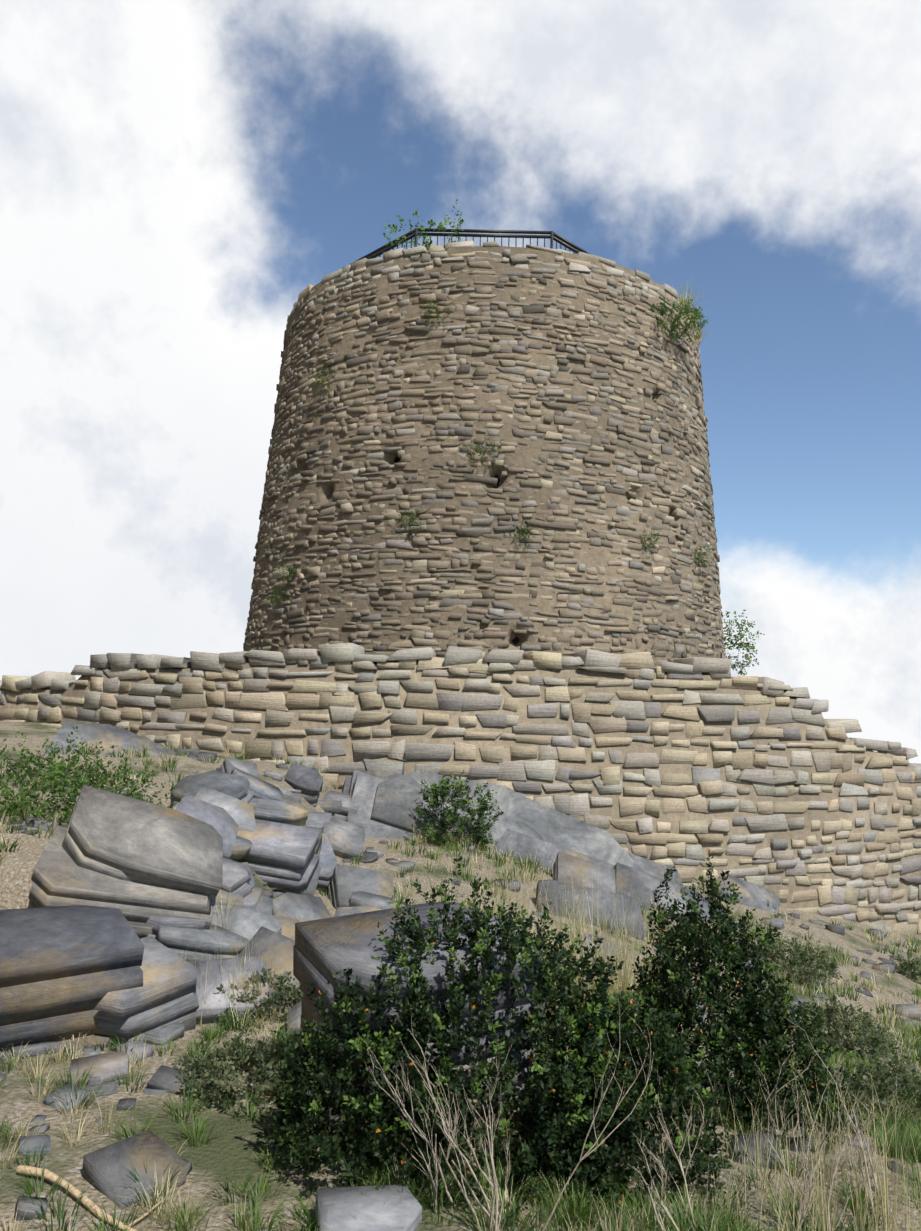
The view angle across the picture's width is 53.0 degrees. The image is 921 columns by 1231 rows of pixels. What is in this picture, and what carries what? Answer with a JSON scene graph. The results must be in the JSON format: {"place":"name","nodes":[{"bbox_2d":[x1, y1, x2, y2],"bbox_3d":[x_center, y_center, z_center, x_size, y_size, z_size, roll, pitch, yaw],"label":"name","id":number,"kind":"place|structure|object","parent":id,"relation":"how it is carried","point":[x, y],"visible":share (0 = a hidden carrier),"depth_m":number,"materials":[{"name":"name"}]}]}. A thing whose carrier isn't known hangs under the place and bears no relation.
{"place":"outdoors","nodes":[
{"label":"outdoors","id":0,"kind":"place"},
{"bbox_2d":[0,720,920,1230],"bbox_3d":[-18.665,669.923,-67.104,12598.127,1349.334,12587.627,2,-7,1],"label":"terrain","id":1,"kind":"structure","parent":0,"point":[230,1144],"depth_m":4.07,"materials":[{"name":"brown soil"}]},
{"bbox_2d":[0,742,115,792],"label":"cliff bush","id":2,"kind":"object","parent":1,"relation":"on","point":[36,773],"visible":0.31,"depth_m":8.48,"materials":[{"name":"green plant"}]},
{"bbox_2d":[0,726,176,826],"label":"cliff bush","id":3,"kind":"object","parent":1,"relation":"on","point":[6,793],"visible":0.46,"depth_m":7.14,"materials":[{"name":"green plant"}]},
{"bbox_2d":[171,1024,292,1114],"bbox_3d":[-1.060,2.135,4.377,0.749,0.287,0.651,2,-7,1],"label":"cushion shrub","id":4,"kind":"object","parent":1,"relation":"on","point":[236,1055],"visible":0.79,"depth_m":4.30,"materials":[{"name":"green plant"}]},
{"bbox_2d":[213,967,303,1024],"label":"cushion shrub","id":5,"kind":"object","parent":1,"relation":"on","point":[296,993],"visible":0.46,"depth_m":5.29,"materials":[{"name":"green plant"}]},
{"bbox_2d":[250,951,490,1197],"bbox_3d":[-0.354,1.829,3.793,0.976,0.874,1.037,2,-7,1],"label":"boxwood shrub","id":6,"kind":"object","parent":1,"relation":"on","point":[298,1085],"visible":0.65,"depth_m":3.58,"materials":[{"name":"green plant"}]},
{"bbox_2d":[0,749,918,1220],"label":"scree stones","id":7,"kind":"object","parent":1,"relation":"on","point":[108,1171],"visible":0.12,"depth_m":4.05,"materials":[{"name":"stone"}]},
{"bbox_2d":[0,721,920,1230],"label":"rocks","id":8,"kind":"object","parent":1,"relation":"on","point":[106,933],"visible":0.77,"depth_m":5.68,"materials":[{"name":"stone"}]},
{"bbox_2d":[411,770,503,849],"bbox_3d":[-0.029,2.237,10.360,1.041,1.016,0.861,2,-7,1],"label":"boxwood shrub","id":9,"kind":"object","parent":8,"relation":"on","point":[444,790],"visible":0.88,"depth_m":10.28,"materials":[{"name":"green plant"}]},
{"bbox_2d":[0,643,920,938],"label":"stone wall","id":10,"kind":"structure","parent":1,"relation":"on","point":[188,691],"depth_m":11.94,"materials":[{"name":"beige stone"}]},
{"bbox_2d":[722,609,764,675],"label":"shrub","id":11,"kind":"object","parent":10,"relation":"on","point":[742,645],"visible":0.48,"depth_m":17.12,"materials":[{"name":"green plant"}]},
{"bbox_2d":[0,738,920,1230],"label":"grass tufts","id":12,"kind":"object","parent":1,"relation":"on","point":[584,1204],"visible":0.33,"depth_m":3.82,"materials":[{"name":"green plant"}]},
{"bbox_2d":[16,999,914,1230],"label":"dry branches","id":13,"kind":"object","parent":1,"relation":"on","point":[50,1176],"visible":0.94,"depth_m":3.26,"materials":[{"name":"beige plant"}]},
{"bbox_2d":[244,246,723,661],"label":"tower","id":14,"kind":"structure","parent":1,"relation":"on","point":[521,456],"depth_m":14.00,"materials":[{"name":"brown stone"}]},
{"bbox_2d":[267,583,286,607],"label":"wall plant","id":15,"kind":"object","parent":14,"relation":"on","point":[273,599],"visible":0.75,"depth_m":14.61,"materials":[{"name":"green plant"}]},
{"bbox_2d":[278,561,297,581],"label":"wall plant","id":16,"kind":"object","parent":14,"relation":"on","point":[291,565],"visible":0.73,"depth_m":14.53,"materials":[{"name":"green plant"}]},
{"bbox_2d":[311,364,331,394],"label":"wall plant","id":17,"kind":"object","parent":14,"relation":"on","point":[321,379],"visible":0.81,"depth_m":14.83,"materials":[{"name":"green plant"}]},
{"bbox_2d":[394,507,421,536],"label":"wall plant","id":18,"kind":"object","parent":14,"relation":"on","point":[404,525],"visible":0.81,"depth_m":13.51,"materials":[{"name":"green plant"}]},
{"bbox_2d":[379,200,463,249],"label":"plant","id":19,"kind":"object","parent":14,"relation":"on","point":[439,227],"visible":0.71,"depth_m":15.06,"materials":[{"name":"green plant"}]},
{"bbox_2d":[419,300,453,326],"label":"wall plant","id":20,"kind":"object","parent":14,"relation":"on","point":[431,301],"visible":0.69,"depth_m":14.06,"materials":[{"name":"green plant"}]},
{"bbox_2d":[394,456,519,643],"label":"wall holes","id":21,"kind":"object","parent":14,"relation":"attached to","point":[515,640],"visible":0.05,"depth_m":13.74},
{"bbox_2d":[343,228,589,267],"bbox_3d":[0.412,-5.676,18.354,5.588,1.080,5.588,2,-7,1],"label":"roof railing","id":22,"kind":"object","parent":14,"relation":"on","point":[552,236],"visible":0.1,"depth_m":15.65,"materials":[{"name":"black metal"}]},
{"bbox_2d":[467,435,500,468],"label":"wall plant","id":23,"kind":"object","parent":14,"relation":"on","point":[477,444],"visible":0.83,"depth_m":13.54,"materials":[{"name":"green plant"}]},
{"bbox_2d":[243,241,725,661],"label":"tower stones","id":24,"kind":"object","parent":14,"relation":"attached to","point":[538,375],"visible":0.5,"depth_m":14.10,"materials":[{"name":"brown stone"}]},
{"bbox_2d":[505,519,537,547],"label":"wall plant","id":25,"kind":"object","parent":14,"relation":"on","point":[526,532],"visible":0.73,"depth_m":13.30,"materials":[{"name":"green plant"}]},
{"bbox_2d":[640,529,662,552],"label":"wall plant","id":26,"kind":"object","parent":14,"relation":"on","point":[644,535],"visible":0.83,"depth_m":14.02,"materials":[{"name":"green plant"}]},
{"bbox_2d":[648,298,708,344],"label":"shrub","id":27,"kind":"object","parent":14,"relation":"attached to","point":[687,310],"visible":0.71,"depth_m":15.13,"materials":[{"name":"green plant"}]},
{"bbox_2d":[689,543,714,566],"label":"wall plant","id":28,"kind":"object","parent":14,"relation":"on","point":[702,559],"visible":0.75,"depth_m":14.92,"materials":[{"name":"green plant"}]},
{"bbox_2d":[290,855,677,1224],"bbox_3d":[0.102,1.738,3.950,1.578,1.314,1.382,-3,-8,33],"label":"boxwood shrub","id":29,"kind":"object","parent":1,"relation":"on","point":[544,1090],"visible":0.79,"depth_m":3.63,"materials":[{"name":"green plant"}]},
{"bbox_2d":[498,990,747,1212],"bbox_3d":[0.662,1.971,3.743,0.930,0.850,0.880,-4,-8,39],"label":"boxwood shrub","id":30,"kind":"object","parent":1,"relation":"on","point":[679,1070],"visible":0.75,"depth_m":3.60,"materials":[{"name":"green plant"}]},
{"bbox_2d":[627,851,808,1129],"bbox_3d":[1.230,1.889,4.736,1.018,1.301,0.975,2,-7,1],"label":"boxwood shrub","id":31,"kind":"object","parent":1,"relation":"on","point":[679,974],"visible":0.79,"depth_m":4.57,"materials":[{"name":"green plant"}]},
{"bbox_2d":[691,973,865,1149],"bbox_3d":[1.521,2.127,4.527,0.831,0.692,0.817,2,-7,1],"label":"boxwood shrub","id":32,"kind":"object","parent":1,"relation":"on","point":[818,1072],"visible":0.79,"depth_m":4.39,"materials":[{"name":"green plant"}]},
{"bbox_2d":[732,933,842,985],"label":"cushion shrub","id":33,"kind":"object","parent":1,"relation":"on","point":[798,953],"visible":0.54,"depth_m":8.38,"materials":[{"name":"green plant"}]},
{"bbox_2d":[788,991,909,1062],"bbox_3d":[2.759,2.944,6.634,0.816,0.465,0.782,2,-7,1],"label":"cushion shrub","id":34,"kind":"object","parent":1,"relation":"on","point":[879,1038],"visible":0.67,"depth_m":6.53,"materials":[{"name":"green plant"}]},
{"bbox_2d":[829,1054,920,1126],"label":"cushion shrub","id":35,"kind":"object","parent":1,"relation":"on","point":[904,1078],"visible":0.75,"depth_m":4.99,"materials":[{"name":"green plant"}]},
{"bbox_2d":[890,953,920,982],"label":"cushion shrub","id":36,"kind":"object","parent":1,"relation":"on","point":[907,966],"visible":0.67,"depth_m":9.71,"materials":[{"name":"green plant"}]},
{"bbox_2d":[0,0,920,763],"label":"sky","id":37,"kind":"structure","parent":0,"point":[175,175],"materials":[{"name":"blue"}]},
{"bbox_2d":[274,278,716,597],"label":"grass tufts","id":38,"kind":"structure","parent":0,"point":[699,338],"depth_m":15.82,"materials":[{"name":"green plant"}]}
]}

